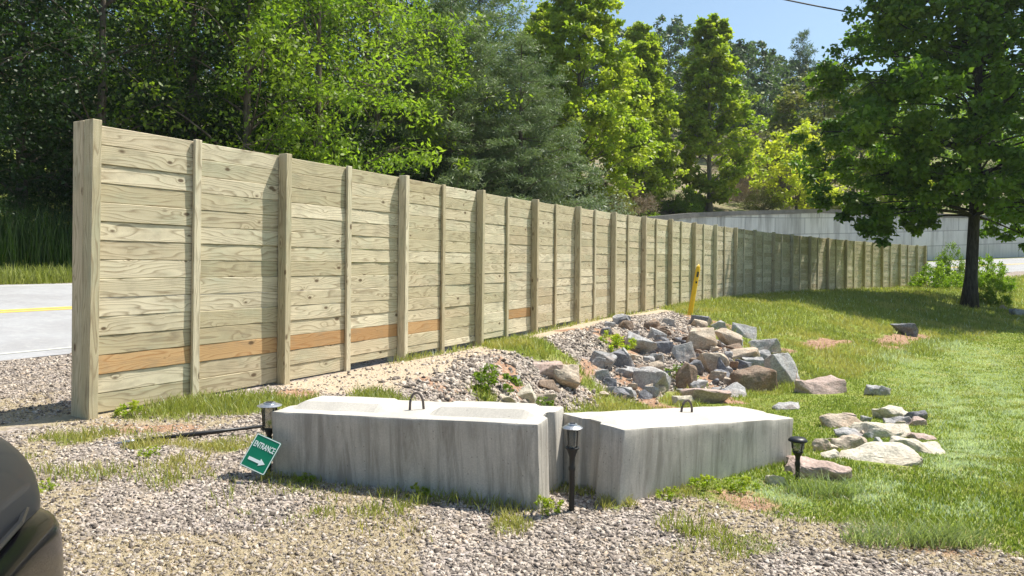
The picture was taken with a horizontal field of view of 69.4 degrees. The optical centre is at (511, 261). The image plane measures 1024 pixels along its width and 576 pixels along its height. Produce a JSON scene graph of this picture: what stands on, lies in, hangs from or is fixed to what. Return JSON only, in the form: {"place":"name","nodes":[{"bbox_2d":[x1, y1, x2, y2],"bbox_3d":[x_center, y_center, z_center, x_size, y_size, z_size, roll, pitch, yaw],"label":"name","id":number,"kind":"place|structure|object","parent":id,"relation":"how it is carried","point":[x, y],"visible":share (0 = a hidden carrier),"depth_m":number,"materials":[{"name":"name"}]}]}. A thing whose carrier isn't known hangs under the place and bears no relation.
{"place":"outdoors","nodes":[
{"label":"outdoors","id":0,"kind":"place"},
{"bbox_2d":[0,69,1009,274],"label":"hillside","id":1,"kind":"structure","parent":0,"point":[730,206],"depth_m":75.24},
{"bbox_2d":[0,185,37,236],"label":"understorey tree","id":2,"kind":"object","parent":1,"relation":"on","point":[2,190],"visible":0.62,"depth_m":24.93,"materials":[{"name":"green plant"}]},
{"bbox_2d":[0,190,57,240],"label":"understorey tree","id":3,"kind":"object","parent":1,"relation":"on","point":[18,193],"visible":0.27,"depth_m":26.93,"materials":[{"name":"green plant"}]},
{"bbox_2d":[0,105,72,201],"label":"understorey tree","id":4,"kind":"object","parent":1,"relation":"on","point":[29,185],"visible":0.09,"depth_m":32.89,"materials":[{"name":"green plant"}]},
{"bbox_2d":[33,185,72,240],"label":"understorey tree","id":5,"kind":"object","parent":1,"relation":"on","point":[60,199],"visible":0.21,"depth_m":28.62,"materials":[{"name":"green plant"}]},
{"bbox_2d":[3,99,116,213],"bbox_3d":[-20.587,-4.773,35.319,7.045,5.872,6.138,1,0,-9],"label":"understorey tree","id":6,"kind":"object","parent":1,"relation":"on","point":[48,203],"visible":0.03,"depth_m":34.19,"materials":[{"name":"green plant"}]},
{"bbox_2d":[0,0,121,163],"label":"broadleaf tree","id":7,"kind":"object","parent":1,"relation":"on","point":[29,61],"visible":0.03,"depth_m":40.31,"materials":[{"name":"green plant"}]},
{"bbox_2d":[0,0,128,188],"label":"broadleaf tree","id":8,"kind":"object","parent":1,"relation":"on","point":[51,20],"visible":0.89,"depth_m":25.61,"materials":[{"name":"green plant"}]},
{"bbox_2d":[0,186,140,273],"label":"tall weeds","id":9,"kind":"object","parent":1,"relation":"on","point":[30,247],"visible":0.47,"depth_m":24.50,"materials":[{"name":"green plant"}]},
{"bbox_2d":[0,0,150,223],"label":"broadleaf tree","id":10,"kind":"object","parent":1,"relation":"on","point":[47,53],"visible":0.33,"depth_m":29.85,"materials":[{"name":"green plant"}]},
{"bbox_2d":[0,0,163,187],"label":"broadleaf tree","id":11,"kind":"object","parent":1,"relation":"on","point":[47,76],"visible":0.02,"depth_m":40.45,"materials":[{"name":"green plant"}]},
{"bbox_2d":[34,126,168,242],"bbox_3d":[-15.860,-2.845,29.856,5.729,5.480,6.575,1,0,-43],"label":"understorey tree","id":12,"kind":"object","parent":1,"relation":"on","point":[67,191],"visible":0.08,"depth_m":28.72,"materials":[{"name":"green plant"}]},
{"bbox_2d":[0,0,242,240],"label":"broadleaf tree","id":13,"kind":"object","parent":1,"relation":"on","point":[69,109],"visible":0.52,"depth_m":28.27,"materials":[{"name":"green plant"}]},
{"bbox_2d":[28,73,238,208],"bbox_3d":[-17.887,-5.230,36.155,8.376,8.013,9.614,1,0,6],"label":"understorey tree","id":14,"kind":"object","parent":1,"relation":"on","point":[95,108],"visible":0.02,"depth_m":34.13,"materials":[{"name":"green plant"}]},
{"bbox_2d":[8,0,288,145],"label":"broadleaf tree","id":15,"kind":"object","parent":1,"relation":"on","point":[122,9],"visible":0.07,"depth_m":39.99,"materials":[{"name":"green plant"}]},
{"bbox_2d":[71,113,235,242],"bbox_3d":[-14.164,-3.095,30.657,7.757,6.466,6.758,1,0,-28],"label":"understorey tree","id":16,"kind":"object","parent":1,"relation":"on","point":[174,133],"visible":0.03,"depth_m":30.12,"materials":[{"name":"green plant"}]},
{"bbox_2d":[41,0,349,150],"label":"broadleaf tree","id":17,"kind":"object","parent":1,"relation":"on","point":[227,72],"visible":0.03,"depth_m":42.31,"materials":[{"name":"green plant"}]},
{"bbox_2d":[53,0,357,151],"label":"broadleaf tree","id":18,"kind":"object","parent":1,"relation":"on","point":[187,40],"visible":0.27,"depth_m":30.81,"materials":[{"name":"green plant"}]},
{"bbox_2d":[161,116,275,225],"bbox_3d":[-12.125,-2.905,31.986,6.998,6.695,8.033,1,0,-12],"label":"understorey tree","id":19,"kind":"object","parent":1,"relation":"on","point":[220,133],"visible":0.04,"depth_m":31.29,"materials":[{"name":"green plant"}]},
{"bbox_2d":[156,80,283,147],"bbox_3d":[-15.275,-5.153,37.625,10.244,8.539,8.926,1,0,22],"label":"understorey tree","id":20,"kind":"object","parent":1,"relation":"on","point":[216,84],"visible":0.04,"depth_m":37.34,"materials":[{"name":"green plant"}]},
{"bbox_2d":[169,0,431,148],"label":"broadleaf tree","id":21,"kind":"object","parent":1,"relation":"on","point":[208,78],"visible":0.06,"depth_m":44.31,"materials":[{"name":"green plant"}]},
{"bbox_2d":[260,104,424,209],"bbox_3d":[-9.206,-3.267,35.252,8.819,8.437,10.122,1,0,19],"label":"understorey tree","id":22,"kind":"object","parent":1,"relation":"on","point":[347,126],"visible":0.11,"depth_m":34.69,"materials":[{"name":"green plant"}]},
{"bbox_2d":[255,0,499,151],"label":"broadleaf tree","id":23,"kind":"object","parent":1,"relation":"on","point":[404,9],"visible":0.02,"depth_m":51.37,"materials":[{"name":"green plant"}]},
{"bbox_2d":[336,127,433,181],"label":"understorey tree","id":24,"kind":"object","parent":1,"relation":"on","point":[390,143],"visible":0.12,"depth_m":37.38,"materials":[{"name":"green plant"}]},
{"bbox_2d":[340,13,479,183],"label":"pine tree","id":25,"kind":"object","parent":1,"relation":"on","point":[398,87],"visible":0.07,"depth_m":44.89,"materials":[{"name":"green plant"}]},
{"bbox_2d":[306,0,548,145],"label":"broadleaf tree","id":26,"kind":"object","parent":1,"relation":"on","point":[511,4],"visible":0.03,"depth_m":56.27,"materials":[{"name":"green plant"}]},
{"bbox_2d":[380,137,484,251],"bbox_3d":[-4.697,-2.834,39.614,9.434,7.863,8.219,1,0,-40],"label":"understorey tree","id":27,"kind":"object","parent":1,"relation":"on","point":[440,165],"visible":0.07,"depth_m":38.96,"materials":[{"name":"green plant"}]},
{"bbox_2d":[394,0,605,201],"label":"pine tree","id":28,"kind":"object","parent":1,"relation":"on","point":[493,15],"visible":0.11,"depth_m":51.59,"materials":[{"name":"green plant"}]},
{"bbox_2d":[492,4,594,184],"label":"poplar tree","id":29,"kind":"object","parent":1,"relation":"on","point":[539,16],"visible":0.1,"depth_m":58.29,"materials":[{"name":"green plant"}]},
{"bbox_2d":[512,0,664,212],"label":"poplar tree","id":30,"kind":"object","parent":1,"relation":"on","point":[568,18],"visible":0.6,"depth_m":53.36,"materials":[{"name":"green plant"}]},
{"bbox_2d":[582,181,639,215],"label":"shrub","id":31,"kind":"object","parent":1,"relation":"on","point":[626,204],"visible":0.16,"depth_m":54.13,"materials":[{"name":"green plant"}]},
{"bbox_2d":[574,172,661,216],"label":"shrub","id":32,"kind":"object","parent":1,"relation":"on","point":[645,202],"visible":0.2,"depth_m":56.72,"materials":[{"name":"green plant"}]},
{"bbox_2d":[591,21,678,185],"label":"poplar tree","id":33,"kind":"object","parent":1,"relation":"on","point":[636,31],"visible":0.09,"depth_m":69.14,"materials":[{"name":"green plant"}]},
{"bbox_2d":[614,39,689,208],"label":"poplar tree","id":34,"kind":"object","parent":1,"relation":"on","point":[650,53],"visible":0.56,"depth_m":61.01,"materials":[{"name":"green plant"}]},
{"bbox_2d":[657,189,686,213],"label":"shrub","id":35,"kind":"object","parent":1,"relation":"on","point":[673,205],"visible":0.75,"depth_m":62.30,"materials":[{"name":"green plant"}]},
{"bbox_2d":[653,14,707,138],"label":"hill tree","id":36,"kind":"object","parent":1,"relation":"on","point":[676,29],"visible":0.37,"depth_m":144.57,"materials":[{"name":"green plant"}]},
{"bbox_2d":[652,13,773,211],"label":"poplar tree","id":37,"kind":"object","parent":1,"relation":"on","point":[717,59],"visible":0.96,"depth_m":65.46,"materials":[{"name":"green plant"}]},
{"bbox_2d":[697,76,773,153],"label":"hill tree","id":38,"kind":"object","parent":1,"relation":"on","point":[752,93],"visible":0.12,"depth_m":114.76,"materials":[{"name":"green plant"}]},
{"bbox_2d":[728,178,771,203],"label":"shrub","id":39,"kind":"object","parent":1,"relation":"on","point":[742,186],"visible":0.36,"depth_m":73.44,"materials":[{"name":"green plant"}]},
{"bbox_2d":[716,38,797,143],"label":"hill tree","id":40,"kind":"object","parent":1,"relation":"on","point":[748,48],"visible":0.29,"depth_m":132.56,"materials":[{"name":"green plant"}]},
{"bbox_2d":[737,185,783,210],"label":"shrub","id":41,"kind":"object","parent":1,"relation":"on","point":[753,194],"visible":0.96,"depth_m":69.31,"materials":[{"name":"green plant"}]},
{"bbox_2d":[729,70,800,156],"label":"hill tree","id":42,"kind":"object","parent":1,"relation":"on","point":[763,77],"visible":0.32,"depth_m":116.37,"materials":[{"name":"green plant"}]},
{"bbox_2d":[729,157,802,199],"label":"shrub","id":43,"kind":"object","parent":1,"relation":"on","point":[780,183],"visible":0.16,"depth_m":79.06,"materials":[{"name":"green plant"}]},
{"bbox_2d":[738,48,814,137],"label":"hill tree","id":44,"kind":"object","parent":1,"relation":"on","point":[781,59],"visible":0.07,"depth_m":137.76,"materials":[{"name":"green plant"}]},
{"bbox_2d":[756,96,805,197],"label":"young tree","id":45,"kind":"object","parent":1,"relation":"on","point":[775,117],"visible":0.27,"depth_m":83.40,"materials":[{"name":"green plant"}]},
{"bbox_2d":[762,75,820,151],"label":"hill tree","id":46,"kind":"object","parent":1,"relation":"on","point":[799,90],"visible":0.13,"depth_m":118.95,"materials":[{"name":"green plant"}]},
{"bbox_2d":[744,117,850,208],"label":"young tree","id":47,"kind":"object","parent":1,"relation":"on","point":[774,146],"visible":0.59,"depth_m":69.07,"materials":[{"name":"green plant"}]},
{"bbox_2d":[765,29,834,131],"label":"pine tree","id":48,"kind":"object","parent":1,"relation":"on","point":[801,53],"visible":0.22,"depth_m":138.87,"materials":[{"name":"green plant"}]},
{"bbox_2d":[742,71,880,199],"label":"young tree","id":49,"kind":"object","parent":1,"relation":"on","point":[793,99],"visible":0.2,"depth_m":81.61,"materials":[{"name":"green plant"}]},
{"bbox_2d":[809,67,907,199],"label":"broadleaf tree","id":50,"kind":"object","parent":1,"relation":"on","point":[857,84],"visible":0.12,"depth_m":79.93,"materials":[{"name":"green plant"}]},
{"bbox_2d":[0,257,1023,575],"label":"ground","id":51,"kind":"structure","parent":0,"point":[12,425],"depth_m":4.94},
{"bbox_2d":[0,437,63,575],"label":"parked car","id":52,"kind":"object","parent":51,"relation":"on","point":[31,543],"visible":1,"depth_m":1.83,"materials":[{"name":"grey paint"}]},
{"bbox_2d":[113,399,152,416],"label":"weed clump","id":53,"kind":"object","parent":51,"relation":"on","point":[133,404],"visible":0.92,"depth_m":7.04,"materials":[{"name":"green plant"}]},
{"bbox_2d":[114,425,261,443],"bbox_3d":[-2.616,1.429,6.143,1.206,0.060,0.038,1,0,-28],"label":"fallen lamp pole","id":54,"kind":"object","parent":51,"relation":"on","point":[206,432],"visible":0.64,"depth_m":6.16,"materials":[{"name":"black plastic"}]},
{"bbox_2d":[63,0,403,225],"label":"broadleaf tree","id":55,"kind":"object","parent":51,"relation":"on","point":[247,113],"visible":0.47,"depth_m":28.89,"materials":[{"name":"green plant"}]},
{"bbox_2d":[177,132,336,247],"bbox_3d":[-10.335,-2.190,30.884,8.313,6.494,8.502,1,0,40],"label":"shrub","id":56,"kind":"object","parent":51,"relation":"on","point":[262,150],"visible":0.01,"depth_m":30.44,"materials":[{"name":"green plant"}]},
{"bbox_2d":[257,401,281,471],"bbox_3d":[-1.697,1.285,5.170,0.171,0.614,0.171,1,0,0],"label":"path lamp","id":57,"kind":"object","parent":51,"relation":"on","point":[268,408],"visible":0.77,"depth_m":5.13,"materials":[{"name":"black plastic"}]},
{"bbox_2d":[204,0,452,220],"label":"broadleaf tree","id":58,"kind":"object","parent":51,"relation":"on","point":[320,108],"visible":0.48,"depth_m":30.86,"materials":[{"name":"green plant"}]},
{"bbox_2d":[0,260,676,284],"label":"verge grass","id":59,"kind":"structure","parent":51,"relation":"on","point":[35,276],"depth_m":21.29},
{"bbox_2d":[223,0,532,189],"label":"broadleaf tree","id":60,"kind":"object","parent":51,"relation":"on","point":[454,42],"visible":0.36,"depth_m":38.56,"materials":[{"name":"green plant"}]},
{"bbox_2d":[271,391,563,509],"bbox_3d":[-0.649,1.253,5.073,1.933,0.737,0.605,-2,-1,19],"label":"concrete block","id":61,"kind":"object","parent":51,"relation":"on","point":[505,450],"depth_m":4.79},
{"bbox_2d":[344,0,566,253],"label":"pine tree","id":62,"kind":"object","parent":51,"relation":"on","point":[453,176],"visible":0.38,"depth_m":40.30,"materials":[{"name":"green plant"}]},
{"bbox_2d":[472,362,523,393],"bbox_3d":[-0.188,1.642,9.827,0.711,0.605,0.791,1,0,0],"label":"weed clump","id":63,"kind":"object","parent":51,"relation":"on","point":[479,375],"visible":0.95,"depth_m":9.72,"materials":[{"name":"green plant"}]},
{"bbox_2d":[71,119,926,419],"bbox_3d":[9.917,0.242,28.418,3.759,3.244,51.138,1,0,37],"label":"timber fence","id":64,"kind":"object","parent":51,"relation":"on","point":[283,319],"visible":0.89,"depth_m":9.72,"materials":[{"name":"brown wood"}]},
{"bbox_2d":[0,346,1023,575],"bbox_3d":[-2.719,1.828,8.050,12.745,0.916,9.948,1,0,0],"label":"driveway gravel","id":65,"kind":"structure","parent":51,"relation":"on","point":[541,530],"depth_m":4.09,"materials":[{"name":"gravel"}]},
{"bbox_2d":[240,433,280,474],"bbox_3d":[-1.681,1.285,4.949,0.200,0.232,0.006,18,-25,16],"label":"entrance sign","id":66,"kind":"object","parent":65,"relation":"on","point":[260,454],"visible":1,"depth_m":4.95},
{"bbox_2d":[0,350,1023,575],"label":"dry straw","id":67,"kind":"object","parent":51,"relation":"on","point":[389,549],"visible":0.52,"depth_m":3.98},
{"bbox_2d":[24,274,1023,562],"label":"lawn grass","id":68,"kind":"structure","parent":51,"relation":"on","point":[958,454],"depth_m":9.29,"materials":[{"name":"plant"}]},
{"bbox_2d":[441,33,612,209],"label":"pine tree","id":69,"kind":"object","parent":51,"relation":"on","point":[547,107],"visible":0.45,"depth_m":41.73,"materials":[{"name":"green plant"}]},
{"bbox_2d":[533,361,562,378],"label":"rock","id":70,"kind":"object","parent":51,"relation":"on","point":[547,368],"visible":0.63,"depth_m":11.56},
{"bbox_2d":[378,310,748,411],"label":"bank gravel","id":71,"kind":"structure","parent":51,"relation":"on","point":[565,344],"depth_m":11.64,"materials":[{"name":"gravel"}]},
{"bbox_2d":[489,141,637,274],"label":"shrub","id":72,"kind":"object","parent":51,"relation":"on","point":[598,204],"visible":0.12,"depth_m":42.47,"materials":[{"name":"green plant"}]},
{"bbox_2d":[551,364,579,388],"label":"rock","id":73,"kind":"object","parent":51,"relation":"on","point":[567,376],"visible":0.56,"depth_m":11.55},
{"bbox_2d":[562,423,582,510],"bbox_3d":[0.360,1.292,4.446,0.126,0.644,0.126,1,0,0],"label":"path lamp","id":74,"kind":"object","parent":51,"relation":"on","point":[572,447],"visible":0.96,"depth_m":4.43,"materials":[{"name":"black plastic"}]},
{"bbox_2d":[598,330,636,352],"bbox_3d":[1.916,1.621,13.816,0.797,0.724,0.804,1,0,27],"label":"weed clump","id":75,"kind":"object","parent":51,"relation":"on","point":[615,340],"visible":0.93,"depth_m":13.82,"materials":[{"name":"green plant"}]},
{"bbox_2d":[624,331,656,352],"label":"rock","id":76,"kind":"object","parent":51,"relation":"on","point":[644,345],"visible":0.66,"depth_m":14.33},
{"bbox_2d":[632,366,671,390],"bbox_3d":[2.474,2.115,12.669,0.873,0.629,0.569,-2,8,-1],"label":"rock","id":77,"kind":"object","parent":51,"relation":"on","point":[644,376],"visible":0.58,"depth_m":12.58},
{"bbox_2d":[563,399,792,504],"bbox_3d":[1.222,1.352,5.324,1.814,0.736,0.605,6,-3,-36],"label":"concrete block","id":78,"kind":"object","parent":51,"relation":"on","point":[622,455],"depth_m":4.90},
{"bbox_2d":[671,342,695,362],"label":"rock","id":79,"kind":"object","parent":51,"relation":"on","point":[685,352],"visible":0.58,"depth_m":14.62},
{"bbox_2d":[676,362,697,388],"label":"rock","id":80,"kind":"object","parent":51,"relation":"on","point":[686,374],"visible":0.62,"depth_m":12.96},
{"bbox_2d":[686,327,717,349],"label":"rock","id":81,"kind":"object","parent":51,"relation":"on","point":[702,338],"visible":0.63,"depth_m":15.85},
{"bbox_2d":[686,473,722,493],"bbox_3d":[1.269,1.492,4.852,0.248,0.225,0.250,1,0,-36],"label":"weed clump","id":82,"kind":"object","parent":51,"relation":"on","point":[704,483],"visible":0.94,"depth_m":4.86,"materials":[{"name":"green plant"}]},
{"bbox_2d":[679,388,731,402],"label":"rock","id":83,"kind":"object","parent":51,"relation":"on","point":[711,396],"visible":0.69,"depth_m":12.05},
{"bbox_2d":[696,352,729,372],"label":"rock","id":84,"kind":"object","parent":51,"relation":"on","point":[708,361],"visible":0.63,"depth_m":14.51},
{"bbox_2d":[714,327,742,345],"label":"rock","id":85,"kind":"object","parent":51,"relation":"on","point":[725,336],"visible":0.68,"depth_m":16.64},
{"bbox_2d":[723,475,760,494],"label":"weed clump","id":86,"kind":"object","parent":51,"relation":"on","point":[743,483],"visible":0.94,"depth_m":4.83,"materials":[{"name":"green plant"}]},
{"bbox_2d":[731,322,756,339],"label":"rock","id":87,"kind":"object","parent":51,"relation":"on","point":[748,331],"visible":0.55,"depth_m":18.27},
{"bbox_2d":[730,347,759,360],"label":"rock","id":88,"kind":"object","parent":51,"relation":"on","point":[739,353],"visible":0.45,"depth_m":15.65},
{"bbox_2d":[730,365,777,391],"bbox_3d":[4.475,2.221,13.589,0.929,0.635,0.419,1,0,-15],"label":"rock","id":89,"kind":"object","parent":51,"relation":"on","point":[756,377],"visible":0.63,"depth_m":13.43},
{"bbox_2d":[496,209,1023,265],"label":"retaining wall","id":90,"kind":"structure","parent":51,"relation":"on","point":[808,222],"depth_m":70.63,"materials":[{"name":"concrete"}]},
{"bbox_2d":[748,338,781,351],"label":"rock","id":91,"kind":"object","parent":51,"relation":"on","point":[771,345],"visible":0.49,"depth_m":16.99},
{"bbox_2d":[763,353,799,383],"bbox_3d":[5.245,2.179,14.262,0.683,0.865,0.313,-9,-6,-7],"label":"rock","id":92,"kind":"object","parent":51,"relation":"on","point":[783,365],"visible":0.66,"depth_m":14.18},
{"bbox_2d":[788,436,807,480],"bbox_3d":[1.968,1.411,5.099,0.128,0.405,0.128,1,0,0],"label":"path lamp","id":93,"kind":"object","parent":51,"relation":"on","point":[798,444],"visible":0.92,"depth_m":5.08,"materials":[{"name":"black plastic"}]},
{"bbox_2d":[784,455,851,479],"bbox_3d":[2.145,1.502,5.337,0.571,0.184,0.391,4,-5,21],"label":"rock","id":94,"kind":"object","parent":51,"relation":"on","point":[810,465],"visible":0.67,"depth_m":5.17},
{"bbox_2d":[794,369,846,393],"bbox_3d":[5.517,2.178,13.285,0.938,0.642,0.530,7,-5,-19],"label":"rock","id":95,"kind":"object","parent":51,"relation":"on","point":[830,384],"visible":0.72,"depth_m":13.20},
{"bbox_2d":[771,469,884,497],"bbox_3d":[2.024,1.450,4.850,0.720,0.150,0.428,1,0,0],"label":"grass tuft","id":96,"kind":"object","parent":51,"relation":"on","point":[851,489],"visible":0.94,"depth_m":4.83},
{"bbox_2d":[819,413,861,427],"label":"rock","id":97,"kind":"object","parent":51,"relation":"on","point":[830,420],"visible":0.65,"depth_m":9.44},
{"bbox_2d":[826,434,866,449],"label":"rock","id":98,"kind":"object","parent":51,"relation":"on","point":[850,441],"visible":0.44,"depth_m":6.42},
{"bbox_2d":[850,422,910,437],"bbox_3d":[4.428,2.035,8.845,0.698,0.247,0.445,3,0,8],"label":"rock","id":99,"kind":"object","parent":51,"relation":"on","point":[882,430],"visible":0.56,"depth_m":8.72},
{"bbox_2d":[839,441,922,465],"bbox_3d":[2.841,1.529,5.765,0.608,0.179,0.428,-1,9,-7],"label":"rock","id":100,"kind":"object","parent":51,"relation":"on","point":[898,453],"visible":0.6,"depth_m":5.76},
{"bbox_2d":[871,405,907,418],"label":"rock","id":101,"kind":"object","parent":51,"relation":"on","point":[889,411],"visible":0.63,"depth_m":9.94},
{"bbox_2d":[832,510,955,549],"bbox_3d":[2.029,1.447,3.988,0.637,0.148,0.423,1,0,0],"label":"grass tuft","id":102,"kind":"object","parent":51,"relation":"on","point":[876,536],"visible":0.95,"depth_m":3.95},
{"bbox_2d":[781,0,1023,308],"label":"shade tree","id":103,"kind":"object","parent":51,"relation":"on","point":[978,47],"visible":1,"depth_m":32.05,"materials":[{"name":"green plant"}]},
{"bbox_2d":[890,323,918,336],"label":"rock","id":104,"kind":"object","parent":51,"relation":"on","point":[910,329],"visible":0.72,"depth_m":23.08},
{"bbox_2d":[889,436,945,453],"bbox_3d":[3.678,1.708,6.700,0.561,0.214,0.258,3,1,18],"label":"rock","id":105,"kind":"object","parent":51,"relation":"on","point":[928,447],"visible":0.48,"depth_m":6.64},
{"bbox_2d":[908,259,962,288],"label":"shrub","id":106,"kind":"object","parent":51,"relation":"on","point":[937,283],"visible":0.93,"depth_m":43.63,"materials":[{"name":"green plant"}]},
{"bbox_2d":[932,240,964,284],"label":"shrub","id":107,"kind":"object","parent":51,"relation":"on","point":[961,269],"visible":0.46,"depth_m":46.79,"materials":[{"name":"green plant"}]},
{"bbox_2d":[890,508,1009,549],"bbox_3d":[2.347,1.449,3.966,0.569,0.145,0.438,1,0,0],"label":"grass tuft","id":108,"kind":"object","parent":51,"relation":"on","point":[960,538],"visible":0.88,"depth_m":3.93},
{"bbox_2d":[962,253,1018,291],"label":"shrub","id":109,"kind":"object","parent":51,"relation":"on","point":[989,274],"visible":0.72,"depth_m":42.50,"materials":[{"name":"green plant"}]},
{"bbox_2d":[979,277,1013,305],"bbox_3d":[23.393,1.522,35.924,1.632,1.594,1.669,1,0,-20],"label":"shrub","id":110,"kind":"object","parent":51,"relation":"on","point":[988,294],"visible":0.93,"depth_m":35.81,"materials":[{"name":"green plant"}]},
{"bbox_2d":[0,258,1023,360],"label":"road","id":111,"kind":"structure","parent":0,"point":[32,330],"depth_m":14.49,"materials":[{"name":"asphalt"}]},
{"bbox_2d":[10,0,1023,130],"label":"sky","id":112,"kind":"structure","parent":0,"point":[772,22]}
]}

